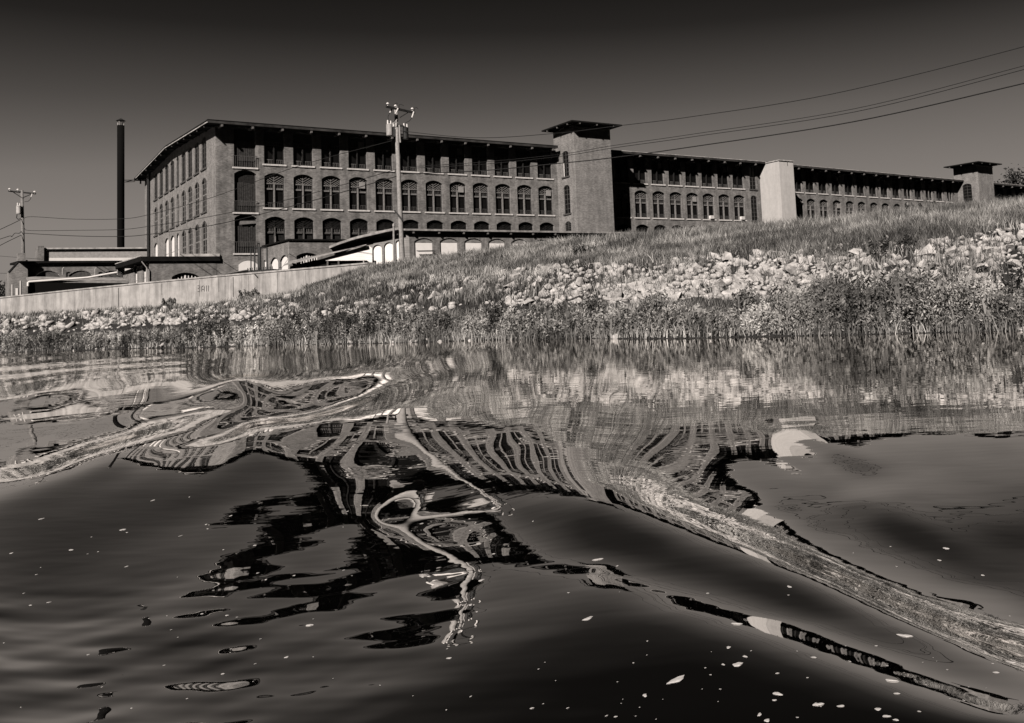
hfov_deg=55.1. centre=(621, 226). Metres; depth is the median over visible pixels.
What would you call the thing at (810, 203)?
window
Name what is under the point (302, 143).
window
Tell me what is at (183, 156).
window
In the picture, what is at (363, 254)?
lean to canopy
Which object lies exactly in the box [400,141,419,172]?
window
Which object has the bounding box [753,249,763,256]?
riprap rock
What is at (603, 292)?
riprap rock
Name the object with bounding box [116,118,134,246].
chimney stack
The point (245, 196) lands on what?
loading door
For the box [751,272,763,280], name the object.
riprap rock
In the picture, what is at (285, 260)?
window
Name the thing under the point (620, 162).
window
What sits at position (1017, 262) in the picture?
riprap rock
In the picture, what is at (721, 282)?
riprap rock
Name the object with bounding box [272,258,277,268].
window
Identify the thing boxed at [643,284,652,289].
riprap rock
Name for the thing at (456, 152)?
window
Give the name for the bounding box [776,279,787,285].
riprap rock
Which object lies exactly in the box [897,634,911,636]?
foam fleck
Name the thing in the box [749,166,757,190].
window
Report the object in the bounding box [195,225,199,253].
window
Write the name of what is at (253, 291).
slope shrub
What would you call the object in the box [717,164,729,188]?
window
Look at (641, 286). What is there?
riprap rock
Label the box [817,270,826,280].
riprap rock
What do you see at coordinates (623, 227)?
window
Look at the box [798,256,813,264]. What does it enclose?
riprap rock
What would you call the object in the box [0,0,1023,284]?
sky
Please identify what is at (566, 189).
window
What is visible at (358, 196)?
window
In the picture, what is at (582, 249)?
slope shrub
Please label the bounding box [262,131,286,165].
window
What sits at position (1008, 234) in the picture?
riprap rock
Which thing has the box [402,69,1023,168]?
power line
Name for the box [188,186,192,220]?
window
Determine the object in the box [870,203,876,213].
window
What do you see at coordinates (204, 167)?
window
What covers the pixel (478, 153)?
window
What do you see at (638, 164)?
window
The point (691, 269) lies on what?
riprap rock
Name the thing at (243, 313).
riprap
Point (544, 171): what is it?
window
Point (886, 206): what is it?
window
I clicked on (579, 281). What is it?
riprap rock
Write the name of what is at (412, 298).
bank weeds
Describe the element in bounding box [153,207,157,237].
window
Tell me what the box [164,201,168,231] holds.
window
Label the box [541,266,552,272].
riprap rock
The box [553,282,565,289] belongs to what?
riprap rock
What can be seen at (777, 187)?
white tower
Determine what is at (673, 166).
window
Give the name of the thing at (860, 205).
window
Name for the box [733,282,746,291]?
riprap rock
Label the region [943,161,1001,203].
stair tower
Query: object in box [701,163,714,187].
window
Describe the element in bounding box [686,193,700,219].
window
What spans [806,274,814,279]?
riprap rock
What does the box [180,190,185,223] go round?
window
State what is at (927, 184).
window
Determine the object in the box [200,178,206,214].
window
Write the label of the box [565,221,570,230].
window
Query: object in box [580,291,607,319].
riverside bush
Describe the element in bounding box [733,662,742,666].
foam fleck
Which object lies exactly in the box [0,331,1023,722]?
river
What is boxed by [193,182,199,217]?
window
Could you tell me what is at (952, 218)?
bank grass
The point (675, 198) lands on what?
window
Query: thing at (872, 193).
window
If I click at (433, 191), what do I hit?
window
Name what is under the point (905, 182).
window
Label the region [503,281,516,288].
riprap rock
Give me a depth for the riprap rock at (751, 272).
32.79 m
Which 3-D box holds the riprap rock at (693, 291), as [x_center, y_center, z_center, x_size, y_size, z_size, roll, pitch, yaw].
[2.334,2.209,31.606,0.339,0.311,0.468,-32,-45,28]
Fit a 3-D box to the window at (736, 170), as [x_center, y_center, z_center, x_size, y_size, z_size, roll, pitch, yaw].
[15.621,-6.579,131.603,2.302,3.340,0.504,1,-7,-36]
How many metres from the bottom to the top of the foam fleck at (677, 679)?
0.003 m
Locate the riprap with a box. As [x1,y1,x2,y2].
[0,223,1023,352]
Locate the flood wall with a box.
[0,262,374,314]
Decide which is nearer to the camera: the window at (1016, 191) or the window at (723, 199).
the window at (723, 199)
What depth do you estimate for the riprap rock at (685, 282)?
33.49 m
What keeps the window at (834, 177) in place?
in the building at (821, 191)
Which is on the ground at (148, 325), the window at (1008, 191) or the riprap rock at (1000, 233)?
the riprap rock at (1000, 233)
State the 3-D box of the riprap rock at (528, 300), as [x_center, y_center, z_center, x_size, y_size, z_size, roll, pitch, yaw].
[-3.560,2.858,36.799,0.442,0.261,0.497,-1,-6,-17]
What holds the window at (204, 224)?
in the mill building at (209, 158)
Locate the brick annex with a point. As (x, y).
(151, 268)
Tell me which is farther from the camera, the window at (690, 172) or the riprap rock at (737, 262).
the window at (690, 172)
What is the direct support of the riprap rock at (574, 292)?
on the ground at (148, 325)
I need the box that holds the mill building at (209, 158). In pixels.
[133,119,558,274]
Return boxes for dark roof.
[214,269,248,275]
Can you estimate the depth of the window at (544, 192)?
113.52 m
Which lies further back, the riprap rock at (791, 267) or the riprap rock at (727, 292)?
the riprap rock at (791, 267)
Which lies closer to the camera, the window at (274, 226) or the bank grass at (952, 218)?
the bank grass at (952, 218)
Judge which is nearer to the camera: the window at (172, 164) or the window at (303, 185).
the window at (303, 185)
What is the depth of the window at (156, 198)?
116.07 m
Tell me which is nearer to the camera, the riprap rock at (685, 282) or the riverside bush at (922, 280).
the riverside bush at (922, 280)
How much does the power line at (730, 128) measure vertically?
1.603 m
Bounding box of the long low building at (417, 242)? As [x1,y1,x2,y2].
[329,227,643,263]
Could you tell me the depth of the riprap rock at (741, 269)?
33.66 m
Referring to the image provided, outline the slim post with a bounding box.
[392,224,394,261]
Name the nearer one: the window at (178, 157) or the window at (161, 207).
the window at (178, 157)
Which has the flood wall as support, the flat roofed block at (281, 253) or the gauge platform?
the gauge platform
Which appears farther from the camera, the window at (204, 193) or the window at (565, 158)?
the window at (565, 158)
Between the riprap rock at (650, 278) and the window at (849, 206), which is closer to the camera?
the riprap rock at (650, 278)
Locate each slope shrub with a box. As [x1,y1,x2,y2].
[160,296,175,305]
[237,288,258,298]
[572,244,596,255]
[864,232,917,258]
[904,200,940,210]
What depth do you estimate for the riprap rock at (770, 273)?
32.01 m
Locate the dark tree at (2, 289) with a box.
[0,280,4,296]
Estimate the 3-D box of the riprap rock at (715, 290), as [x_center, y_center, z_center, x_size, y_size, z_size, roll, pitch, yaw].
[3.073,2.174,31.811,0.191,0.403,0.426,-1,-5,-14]
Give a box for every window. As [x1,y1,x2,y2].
[153,173,157,201]
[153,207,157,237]
[158,169,162,198]
[158,204,162,234]
[164,165,168,194]
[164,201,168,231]
[166,239,168,255]
[169,161,174,191]
[169,197,174,229]
[172,236,173,255]
[172,273,197,278]
[175,157,178,187]
[176,195,178,226]
[180,152,185,184]
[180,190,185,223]
[182,231,185,253]
[186,147,191,180]
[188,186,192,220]
[189,228,192,253]
[193,142,198,176]
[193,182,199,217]
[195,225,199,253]
[200,137,206,171]
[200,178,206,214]
[203,221,206,253]
[237,258,257,270]
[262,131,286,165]
[263,173,286,209]
[265,217,284,244]
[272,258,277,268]
[282,256,287,269]
[292,133,314,167]
[292,175,315,209]
[294,217,312,238]
[297,253,316,263]
[320,135,341,168]
[320,176,342,210]
[322,218,340,238]
[347,137,368,170]
[348,177,369,211]
[350,219,367,237]
[373,139,394,171]
[374,179,393,211]
[374,245,381,263]
[376,219,392,230]
[385,243,392,262]
[396,240,398,260]
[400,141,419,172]
[401,180,420,212]
[403,220,417,228]
[424,143,443,174]
[425,181,444,213]
[427,220,442,242]
[448,144,466,175]
[449,182,467,213]
[451,221,465,229]
[471,146,489,176]
[472,183,490,214]
[474,221,488,229]
[493,148,511,177]
[495,184,512,214]
[497,222,510,229]
[515,149,532,178]
[517,185,534,215]
[518,222,531,243]
[537,151,553,179]
[538,186,554,215]
[540,223,552,230]
[561,151,569,178]
[563,185,570,215]
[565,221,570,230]
[615,157,629,183]
[616,190,631,217]
[618,224,629,231]
[633,158,647,184]
[635,190,649,218]
[636,225,647,231]
[651,159,665,185]
[652,191,666,218]
[654,225,664,231]
[668,161,682,186]
[670,192,683,219]
[685,162,698,187]
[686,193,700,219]
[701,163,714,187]
[703,194,716,220]
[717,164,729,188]
[718,194,731,220]
[732,165,744,189]
[734,195,746,220]
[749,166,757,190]
[751,196,759,221]
[794,171,803,192]
[795,198,802,220]
[805,172,815,193]
[807,199,814,219]
[818,173,828,194]
[820,200,827,216]
[831,174,841,195]
[833,200,839,215]
[844,175,853,196]
[846,201,852,216]
[856,176,865,196]
[858,202,864,213]
[868,177,877,197]
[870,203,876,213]
[880,178,889,198]
[882,203,887,211]
[892,179,900,199]
[903,180,911,199]
[914,181,922,200]
[925,182,932,201]
[935,183,943,201]
[946,184,951,202]
[963,184,973,202]
[997,188,1002,200]
[1006,189,1010,199]
[1015,189,1019,198]
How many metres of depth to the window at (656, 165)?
123.70 m
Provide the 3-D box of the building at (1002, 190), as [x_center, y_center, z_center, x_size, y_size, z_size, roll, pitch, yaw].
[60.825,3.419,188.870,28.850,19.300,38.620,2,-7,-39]
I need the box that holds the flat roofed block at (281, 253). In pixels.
[262,239,389,269]
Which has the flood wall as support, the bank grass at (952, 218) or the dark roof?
the dark roof
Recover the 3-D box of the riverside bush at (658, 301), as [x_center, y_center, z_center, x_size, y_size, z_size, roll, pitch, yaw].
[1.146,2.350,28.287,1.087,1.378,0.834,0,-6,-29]
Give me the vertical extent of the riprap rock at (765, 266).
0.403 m
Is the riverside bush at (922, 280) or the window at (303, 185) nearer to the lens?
the riverside bush at (922, 280)
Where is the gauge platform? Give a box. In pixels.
[247,247,278,277]
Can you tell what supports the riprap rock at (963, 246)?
on the ground at (148, 325)
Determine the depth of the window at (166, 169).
111.40 m
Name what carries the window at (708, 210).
in the mill wing
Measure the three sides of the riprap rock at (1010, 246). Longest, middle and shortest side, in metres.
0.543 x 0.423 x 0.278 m
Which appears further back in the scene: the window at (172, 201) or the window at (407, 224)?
the window at (172, 201)
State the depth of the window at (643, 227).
121.48 m
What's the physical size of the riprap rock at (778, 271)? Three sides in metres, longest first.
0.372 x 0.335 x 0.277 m
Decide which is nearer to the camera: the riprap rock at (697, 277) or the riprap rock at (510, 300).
the riprap rock at (697, 277)
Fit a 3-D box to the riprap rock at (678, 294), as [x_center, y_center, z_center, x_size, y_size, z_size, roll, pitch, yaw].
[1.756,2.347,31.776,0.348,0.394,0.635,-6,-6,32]
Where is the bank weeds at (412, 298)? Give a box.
[0,226,1023,351]
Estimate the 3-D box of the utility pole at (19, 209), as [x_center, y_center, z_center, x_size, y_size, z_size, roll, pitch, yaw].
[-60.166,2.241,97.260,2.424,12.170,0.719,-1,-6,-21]
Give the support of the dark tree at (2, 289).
on the ground at (148, 325)
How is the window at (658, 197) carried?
in the mill wing
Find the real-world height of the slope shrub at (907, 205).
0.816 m
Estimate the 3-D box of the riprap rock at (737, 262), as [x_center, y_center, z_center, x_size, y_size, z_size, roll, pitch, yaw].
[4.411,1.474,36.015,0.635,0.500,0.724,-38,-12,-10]
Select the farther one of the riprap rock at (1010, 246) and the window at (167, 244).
the window at (167, 244)
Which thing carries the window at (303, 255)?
in the flat roofed block at (281, 253)
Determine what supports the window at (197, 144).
in the mill building at (209, 158)
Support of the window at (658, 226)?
in the mill wing
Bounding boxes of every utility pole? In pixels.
[8,188,35,252]
[385,102,417,259]
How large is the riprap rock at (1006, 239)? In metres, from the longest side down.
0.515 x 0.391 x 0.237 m
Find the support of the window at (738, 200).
in the mill wing
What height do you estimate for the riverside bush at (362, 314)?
1.824 m
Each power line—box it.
[24,169,395,230]
[24,176,395,236]
[25,140,393,219]
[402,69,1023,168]
[404,46,1023,137]
[405,83,1023,173]
[408,66,1021,166]
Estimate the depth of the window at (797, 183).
138.94 m
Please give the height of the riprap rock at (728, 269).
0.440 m
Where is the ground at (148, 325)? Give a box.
[0,229,1023,352]
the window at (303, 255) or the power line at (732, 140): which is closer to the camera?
the power line at (732, 140)
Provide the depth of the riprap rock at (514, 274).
45.20 m
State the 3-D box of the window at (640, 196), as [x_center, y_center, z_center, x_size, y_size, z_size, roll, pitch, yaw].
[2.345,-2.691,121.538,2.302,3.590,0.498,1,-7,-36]
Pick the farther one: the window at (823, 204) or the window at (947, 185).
the window at (947, 185)
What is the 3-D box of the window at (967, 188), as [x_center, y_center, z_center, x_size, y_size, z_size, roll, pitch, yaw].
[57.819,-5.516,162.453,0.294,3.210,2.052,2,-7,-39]
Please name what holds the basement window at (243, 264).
attached to the mill building at (209, 158)
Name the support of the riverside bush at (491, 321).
on the ground at (148, 325)
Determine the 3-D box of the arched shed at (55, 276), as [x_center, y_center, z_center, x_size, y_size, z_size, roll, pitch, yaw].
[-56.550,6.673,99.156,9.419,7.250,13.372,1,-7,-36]
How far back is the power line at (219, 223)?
81.87 m
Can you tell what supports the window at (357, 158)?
in the mill building at (209, 158)
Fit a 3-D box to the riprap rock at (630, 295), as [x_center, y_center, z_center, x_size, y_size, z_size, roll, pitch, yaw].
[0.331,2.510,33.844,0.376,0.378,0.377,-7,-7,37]
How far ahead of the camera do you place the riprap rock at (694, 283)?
32.92 m
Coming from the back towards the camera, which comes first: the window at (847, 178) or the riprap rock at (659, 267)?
the window at (847, 178)
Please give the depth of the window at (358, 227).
100.05 m
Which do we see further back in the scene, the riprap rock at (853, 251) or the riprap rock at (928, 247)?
the riprap rock at (853, 251)
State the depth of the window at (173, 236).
107.97 m
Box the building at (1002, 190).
[994,183,1023,200]
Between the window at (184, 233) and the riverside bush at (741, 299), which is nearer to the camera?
the riverside bush at (741, 299)
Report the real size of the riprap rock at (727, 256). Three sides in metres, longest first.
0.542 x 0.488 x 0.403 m
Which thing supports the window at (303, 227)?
in the mill building at (209, 158)
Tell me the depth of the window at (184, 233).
103.09 m
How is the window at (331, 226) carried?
in the mill building at (209, 158)
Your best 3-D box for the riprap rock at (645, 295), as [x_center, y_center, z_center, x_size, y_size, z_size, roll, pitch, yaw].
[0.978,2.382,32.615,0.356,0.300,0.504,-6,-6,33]
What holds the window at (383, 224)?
in the mill building at (209, 158)
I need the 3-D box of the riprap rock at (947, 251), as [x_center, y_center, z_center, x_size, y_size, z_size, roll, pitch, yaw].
[9.986,0.788,29.310,0.417,0.393,0.378,7,-25,-39]
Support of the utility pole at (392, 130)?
on the ground at (148, 325)
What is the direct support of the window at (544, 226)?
in the mill building at (209, 158)
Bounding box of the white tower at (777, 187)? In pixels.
[759,159,796,223]
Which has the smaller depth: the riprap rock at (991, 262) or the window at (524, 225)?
the riprap rock at (991, 262)
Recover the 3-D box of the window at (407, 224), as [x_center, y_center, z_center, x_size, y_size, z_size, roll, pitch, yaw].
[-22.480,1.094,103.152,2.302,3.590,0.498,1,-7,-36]
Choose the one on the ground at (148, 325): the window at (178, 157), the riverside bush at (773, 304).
the riverside bush at (773, 304)
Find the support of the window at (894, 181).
in the building at (821, 191)
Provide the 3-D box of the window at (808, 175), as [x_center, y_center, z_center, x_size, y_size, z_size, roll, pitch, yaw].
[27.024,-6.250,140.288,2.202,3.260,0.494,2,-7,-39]
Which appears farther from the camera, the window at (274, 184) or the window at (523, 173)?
the window at (523, 173)
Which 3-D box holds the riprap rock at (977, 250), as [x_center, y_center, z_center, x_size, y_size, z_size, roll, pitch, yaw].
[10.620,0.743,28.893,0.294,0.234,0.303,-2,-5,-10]
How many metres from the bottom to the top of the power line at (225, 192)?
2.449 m
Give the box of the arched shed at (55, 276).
[10,253,127,293]
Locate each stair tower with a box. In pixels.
[541,120,620,231]
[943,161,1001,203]
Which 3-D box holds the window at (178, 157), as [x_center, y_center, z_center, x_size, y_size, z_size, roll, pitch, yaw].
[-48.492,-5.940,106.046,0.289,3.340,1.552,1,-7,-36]
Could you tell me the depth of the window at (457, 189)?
106.95 m
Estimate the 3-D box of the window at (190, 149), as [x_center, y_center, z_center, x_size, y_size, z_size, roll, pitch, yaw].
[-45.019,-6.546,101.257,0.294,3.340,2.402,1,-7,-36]
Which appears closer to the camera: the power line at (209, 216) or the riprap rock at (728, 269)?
the riprap rock at (728, 269)
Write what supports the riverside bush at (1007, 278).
on the ground at (148, 325)
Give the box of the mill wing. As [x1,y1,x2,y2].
[611,150,765,231]
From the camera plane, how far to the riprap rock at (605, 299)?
33.68 m
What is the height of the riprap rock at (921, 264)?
0.434 m
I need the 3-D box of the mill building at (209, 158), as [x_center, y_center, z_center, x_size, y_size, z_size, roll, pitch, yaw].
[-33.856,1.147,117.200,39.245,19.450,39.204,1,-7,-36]
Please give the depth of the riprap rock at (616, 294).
33.93 m
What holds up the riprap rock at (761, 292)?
on the ground at (148, 325)
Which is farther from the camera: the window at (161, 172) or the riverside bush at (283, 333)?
the window at (161, 172)
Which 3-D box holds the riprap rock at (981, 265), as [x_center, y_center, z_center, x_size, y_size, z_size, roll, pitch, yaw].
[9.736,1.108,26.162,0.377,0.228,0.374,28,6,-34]
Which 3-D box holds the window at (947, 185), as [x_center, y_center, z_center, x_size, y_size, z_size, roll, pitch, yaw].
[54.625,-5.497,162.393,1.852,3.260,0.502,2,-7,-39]
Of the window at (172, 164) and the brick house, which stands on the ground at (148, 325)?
the brick house
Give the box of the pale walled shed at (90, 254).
[34,246,146,273]
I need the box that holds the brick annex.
[115,254,219,283]
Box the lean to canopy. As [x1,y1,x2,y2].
[283,243,375,268]
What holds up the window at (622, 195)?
in the mill wing
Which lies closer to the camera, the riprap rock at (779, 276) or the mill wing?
the riprap rock at (779, 276)
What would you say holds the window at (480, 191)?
in the mill building at (209, 158)
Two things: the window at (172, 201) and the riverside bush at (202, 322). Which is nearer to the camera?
the riverside bush at (202, 322)
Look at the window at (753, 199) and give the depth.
132.84 m
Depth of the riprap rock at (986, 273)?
23.92 m
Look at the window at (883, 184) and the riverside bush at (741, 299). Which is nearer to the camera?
the riverside bush at (741, 299)
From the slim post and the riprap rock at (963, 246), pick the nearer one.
the riprap rock at (963, 246)
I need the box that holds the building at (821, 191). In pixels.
[793,164,963,220]
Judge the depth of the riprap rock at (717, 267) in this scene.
35.35 m
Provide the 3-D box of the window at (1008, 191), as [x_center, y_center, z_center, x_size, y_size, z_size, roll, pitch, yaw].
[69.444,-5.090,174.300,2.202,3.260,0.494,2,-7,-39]
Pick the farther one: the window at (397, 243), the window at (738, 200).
the window at (738, 200)
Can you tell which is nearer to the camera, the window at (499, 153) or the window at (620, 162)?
the window at (499, 153)
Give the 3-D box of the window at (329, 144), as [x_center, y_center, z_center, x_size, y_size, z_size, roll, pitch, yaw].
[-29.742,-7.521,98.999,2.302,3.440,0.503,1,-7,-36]
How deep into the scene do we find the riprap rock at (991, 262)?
26.14 m
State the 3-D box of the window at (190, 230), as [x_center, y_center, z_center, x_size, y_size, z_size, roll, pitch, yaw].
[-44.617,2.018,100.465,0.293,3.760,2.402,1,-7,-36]
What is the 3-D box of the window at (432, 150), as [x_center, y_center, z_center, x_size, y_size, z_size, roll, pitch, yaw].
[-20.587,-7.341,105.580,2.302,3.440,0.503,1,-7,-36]
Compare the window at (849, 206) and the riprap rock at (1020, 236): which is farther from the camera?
the window at (849, 206)
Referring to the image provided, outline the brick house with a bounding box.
[5,260,27,295]
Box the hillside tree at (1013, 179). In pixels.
[994,163,1023,184]
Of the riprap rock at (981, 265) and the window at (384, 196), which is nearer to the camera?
the riprap rock at (981, 265)
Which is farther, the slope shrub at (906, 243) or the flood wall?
the flood wall
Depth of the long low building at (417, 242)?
90.47 m
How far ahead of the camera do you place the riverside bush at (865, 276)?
22.23 m
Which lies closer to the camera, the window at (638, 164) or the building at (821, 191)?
the window at (638, 164)
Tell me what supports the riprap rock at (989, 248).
on the ground at (148, 325)
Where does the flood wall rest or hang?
on the ground at (148, 325)
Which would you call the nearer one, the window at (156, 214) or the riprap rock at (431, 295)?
the riprap rock at (431, 295)
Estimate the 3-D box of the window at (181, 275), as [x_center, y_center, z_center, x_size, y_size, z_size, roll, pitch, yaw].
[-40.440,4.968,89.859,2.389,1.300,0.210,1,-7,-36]
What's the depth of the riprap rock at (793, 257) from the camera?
33.86 m
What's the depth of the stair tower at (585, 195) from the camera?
112.80 m
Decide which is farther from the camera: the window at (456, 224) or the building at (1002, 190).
the building at (1002, 190)
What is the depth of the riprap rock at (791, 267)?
31.82 m
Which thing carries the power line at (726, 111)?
attached to the utility pole at (392, 130)
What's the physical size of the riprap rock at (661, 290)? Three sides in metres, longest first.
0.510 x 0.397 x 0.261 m
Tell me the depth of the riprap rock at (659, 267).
38.02 m
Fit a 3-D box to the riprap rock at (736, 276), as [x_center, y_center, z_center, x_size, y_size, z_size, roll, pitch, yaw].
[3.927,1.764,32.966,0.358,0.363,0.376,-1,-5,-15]
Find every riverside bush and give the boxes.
[185,302,233,345]
[277,300,311,341]
[355,294,388,334]
[482,291,507,337]
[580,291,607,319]
[642,283,677,316]
[731,281,768,316]
[766,277,800,318]
[808,262,847,297]
[836,262,901,325]
[902,254,947,289]
[972,260,1023,293]
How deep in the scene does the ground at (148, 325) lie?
39.80 m
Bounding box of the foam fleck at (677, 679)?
[667,675,683,683]
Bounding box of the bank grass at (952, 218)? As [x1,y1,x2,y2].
[301,195,1023,301]
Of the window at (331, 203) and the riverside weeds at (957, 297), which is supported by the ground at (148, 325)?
the riverside weeds at (957, 297)
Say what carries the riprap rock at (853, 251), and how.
on the ground at (148, 325)
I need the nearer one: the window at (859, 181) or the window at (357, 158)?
the window at (357, 158)
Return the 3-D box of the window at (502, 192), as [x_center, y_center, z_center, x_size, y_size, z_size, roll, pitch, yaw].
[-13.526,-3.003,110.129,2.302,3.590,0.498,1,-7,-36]
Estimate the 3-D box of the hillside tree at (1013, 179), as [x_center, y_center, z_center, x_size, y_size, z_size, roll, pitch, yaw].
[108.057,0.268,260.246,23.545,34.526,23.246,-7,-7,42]
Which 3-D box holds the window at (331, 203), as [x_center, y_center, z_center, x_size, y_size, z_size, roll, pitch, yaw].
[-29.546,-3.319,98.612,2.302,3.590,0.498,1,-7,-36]
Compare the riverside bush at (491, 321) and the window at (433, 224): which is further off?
the window at (433, 224)
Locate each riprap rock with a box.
[428,291,439,298]
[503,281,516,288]
[506,296,516,305]
[509,273,520,279]
[522,298,533,304]
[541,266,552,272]
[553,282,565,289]
[571,290,580,297]
[572,297,581,303]
[575,277,584,286]
[601,287,611,294]
[602,297,614,302]
[610,292,623,298]
[624,293,634,298]
[626,281,641,290]
[634,284,644,292]
[642,276,653,282]
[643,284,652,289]
[643,293,656,298]
[654,266,663,270]
[659,287,670,293]
[670,292,681,299]
[681,280,688,287]
[686,287,698,296]
[688,266,695,272]
[691,279,700,288]
[693,274,705,279]
[710,252,718,259]
[711,279,725,288]
[712,286,719,293]
[713,262,727,270]
[721,289,735,294]
[722,251,733,260]
[725,266,731,274]
[732,273,742,279]
[733,259,748,265]
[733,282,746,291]
[735,266,744,272]
[748,268,756,276]
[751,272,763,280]
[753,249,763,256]
[757,290,767,295]
[759,264,770,272]
[764,271,774,276]
[775,269,784,273]
[775,273,783,279]
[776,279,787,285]
[785,261,796,273]
[789,254,800,260]
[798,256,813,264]
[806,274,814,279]
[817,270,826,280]
[848,248,861,254]
[916,258,931,270]
[917,243,935,256]
[945,246,957,256]
[958,245,972,250]
[973,248,981,254]
[976,263,989,270]
[981,272,993,281]
[982,246,993,253]
[984,258,996,266]
[997,230,1003,236]
[1001,232,1014,238]
[1004,236,1013,241]
[1006,241,1018,249]
[1006,259,1023,268]
[1015,233,1023,239]
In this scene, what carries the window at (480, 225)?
in the mill building at (209, 158)
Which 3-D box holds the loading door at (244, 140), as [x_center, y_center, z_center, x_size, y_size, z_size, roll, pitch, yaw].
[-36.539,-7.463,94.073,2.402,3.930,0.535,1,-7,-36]
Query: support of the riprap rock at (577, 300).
on the ground at (148, 325)
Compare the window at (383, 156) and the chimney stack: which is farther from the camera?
the chimney stack
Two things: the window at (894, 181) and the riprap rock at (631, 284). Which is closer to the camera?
the riprap rock at (631, 284)
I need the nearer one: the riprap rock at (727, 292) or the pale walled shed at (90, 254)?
the riprap rock at (727, 292)
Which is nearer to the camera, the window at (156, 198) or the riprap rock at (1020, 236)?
the riprap rock at (1020, 236)
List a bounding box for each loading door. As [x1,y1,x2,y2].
[232,129,257,169]
[233,170,258,213]
[233,214,257,254]
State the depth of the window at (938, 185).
160.78 m
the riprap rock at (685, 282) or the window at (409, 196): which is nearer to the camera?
the riprap rock at (685, 282)
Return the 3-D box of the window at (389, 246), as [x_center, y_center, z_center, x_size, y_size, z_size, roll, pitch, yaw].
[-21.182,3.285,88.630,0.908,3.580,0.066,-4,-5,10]
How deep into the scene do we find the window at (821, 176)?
142.23 m
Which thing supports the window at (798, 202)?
in the building at (821, 191)
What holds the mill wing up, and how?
on the ground at (148, 325)
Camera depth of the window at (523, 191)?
111.86 m
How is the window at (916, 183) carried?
in the building at (821, 191)
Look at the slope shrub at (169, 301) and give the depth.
79.85 m
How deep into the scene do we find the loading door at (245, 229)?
93.37 m
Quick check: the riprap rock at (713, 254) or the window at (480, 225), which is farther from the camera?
the window at (480, 225)
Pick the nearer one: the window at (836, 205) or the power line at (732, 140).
the power line at (732, 140)
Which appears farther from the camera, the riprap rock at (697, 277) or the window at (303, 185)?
the window at (303, 185)
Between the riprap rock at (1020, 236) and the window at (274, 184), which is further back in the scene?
the window at (274, 184)
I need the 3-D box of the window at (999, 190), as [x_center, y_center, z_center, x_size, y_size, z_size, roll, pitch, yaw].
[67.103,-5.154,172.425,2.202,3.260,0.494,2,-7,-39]
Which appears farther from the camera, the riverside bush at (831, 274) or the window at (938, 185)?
the window at (938, 185)
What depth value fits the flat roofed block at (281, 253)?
88.97 m
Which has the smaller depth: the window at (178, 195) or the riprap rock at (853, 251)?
the riprap rock at (853, 251)
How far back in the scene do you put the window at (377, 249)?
88.88 m
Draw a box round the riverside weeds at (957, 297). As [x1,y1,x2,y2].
[0,261,1023,352]
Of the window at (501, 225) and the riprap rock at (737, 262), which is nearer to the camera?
the riprap rock at (737, 262)
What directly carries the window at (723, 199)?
in the mill wing
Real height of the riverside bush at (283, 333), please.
2.069 m

